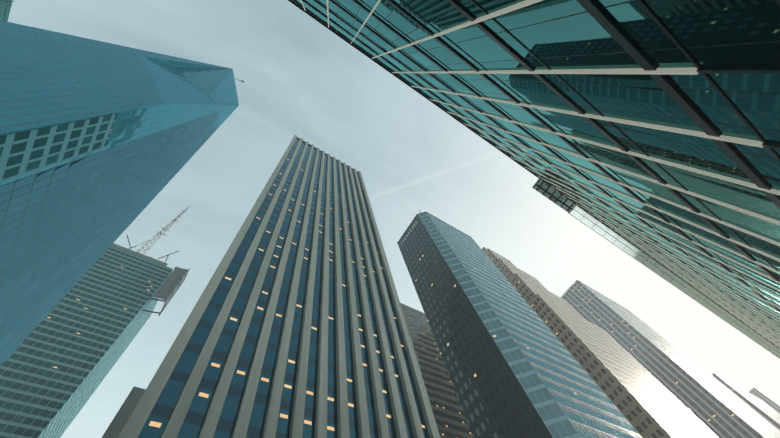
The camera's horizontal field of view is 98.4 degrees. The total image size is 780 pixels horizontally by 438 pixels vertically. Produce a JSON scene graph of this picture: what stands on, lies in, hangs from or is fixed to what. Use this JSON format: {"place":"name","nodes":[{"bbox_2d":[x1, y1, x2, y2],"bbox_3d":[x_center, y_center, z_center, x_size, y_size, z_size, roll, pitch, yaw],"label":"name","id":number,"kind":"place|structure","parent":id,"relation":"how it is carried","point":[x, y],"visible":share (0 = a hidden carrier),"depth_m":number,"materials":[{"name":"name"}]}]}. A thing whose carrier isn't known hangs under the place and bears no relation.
{"place":"outdoors","nodes":[
{"label":"outdoors","id":0,"kind":"place"},
{"bbox_2d":[0,206,189,437],"bbox_3d":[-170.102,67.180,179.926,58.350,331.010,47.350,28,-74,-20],"label":"mast tower","id":1,"kind":"structure","parent":0,"point":[57,365],"depth_m":166.82,"materials":[{"name":"teal glass"}]},
{"bbox_2d":[102,386,145,437],"bbox_3d":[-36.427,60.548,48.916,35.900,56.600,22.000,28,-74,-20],"label":"building","id":2,"kind":"structure","parent":0,"point":[122,416],"depth_m":61.03,"materials":[{"name":"grey"}]},
{"bbox_2d":[118,135,439,437],"bbox_3d":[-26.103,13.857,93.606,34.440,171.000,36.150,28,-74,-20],"label":"pier tower","id":3,"kind":"structure","parent":0,"point":[295,325],"depth_m":47.15,"materials":[{"name":"grey concrete"}]},
{"bbox_2d":[8,0,779,437],"label":"sky","id":4,"kind":"structure","parent":0,"point":[300,78],"materials":[{"name":"white"}]},
{"bbox_2d":[397,210,641,437],"bbox_3d":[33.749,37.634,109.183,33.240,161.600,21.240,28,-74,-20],"label":"skyscraper","id":5,"kind":"structure","parent":0,"point":[514,368],"depth_m":90.26,"materials":[{"name":"teal glass"}]},
{"bbox_2d":[482,247,718,437],"bbox_3d":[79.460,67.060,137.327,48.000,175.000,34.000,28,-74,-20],"label":"skyscraper","id":6,"kind":"structure","parent":0,"point":[646,403],"depth_m":121.15,"materials":[{"name":"beige"}]},
{"bbox_2d":[711,373,779,430],"bbox_3d":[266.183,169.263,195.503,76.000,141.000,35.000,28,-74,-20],"label":"tower","id":7,"kind":"structure","parent":0,"point":[767,412],"depth_m":230.27,"materials":[{"name":"grey"}]},
{"label":"ground surface","id":8,"kind":"structure","parent":0,"visible":0},
{"bbox_2d":[0,0,14,21],"bbox_3d":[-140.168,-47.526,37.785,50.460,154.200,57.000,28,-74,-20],"label":"teal tower","id":9,"kind":"structure","parent":8,"relation":"on","point":[5,7],"depth_m":112.86,"materials":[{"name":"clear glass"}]},
{"bbox_2d":[0,20,243,365],"bbox_3d":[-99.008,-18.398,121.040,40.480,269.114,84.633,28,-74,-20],"label":"faceted glass tower","id":10,"kind":"structure","parent":8,"relation":"on","point":[101,143],"depth_m":67.01,"materials":[{"name":"teal glass"}]},
{"bbox_2d":[400,303,472,437],"bbox_3d":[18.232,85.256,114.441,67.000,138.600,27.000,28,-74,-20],"label":"banded tower","id":11,"kind":"structure","parent":8,"relation":"on","point":[450,418],"depth_m":132.02,"materials":[{"name":"beige"}]},
{"bbox_2d":[288,0,779,358],"bbox_3d":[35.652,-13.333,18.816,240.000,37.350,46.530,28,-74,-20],"label":"glass building","id":12,"kind":"structure","parent":8,"relation":"on","point":[645,133],"depth_m":10.57,"materials":[{"name":"teal glass"}]},
{"bbox_2d":[560,280,779,437],"bbox_3d":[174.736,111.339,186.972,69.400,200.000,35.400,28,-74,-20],"label":"skyscraper","id":13,"kind":"structure","parent":8,"relation":"on","point":[715,406],"depth_m":188.68,"materials":[{"name":"blue"}]},
{"bbox_2d":[748,387,779,413],"bbox_3d":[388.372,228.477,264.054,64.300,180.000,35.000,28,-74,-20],"label":"tower","id":14,"kind":"structure","parent":8,"relation":"on","point":[774,404],"depth_m":322.57,"materials":[{"name":"grey"}]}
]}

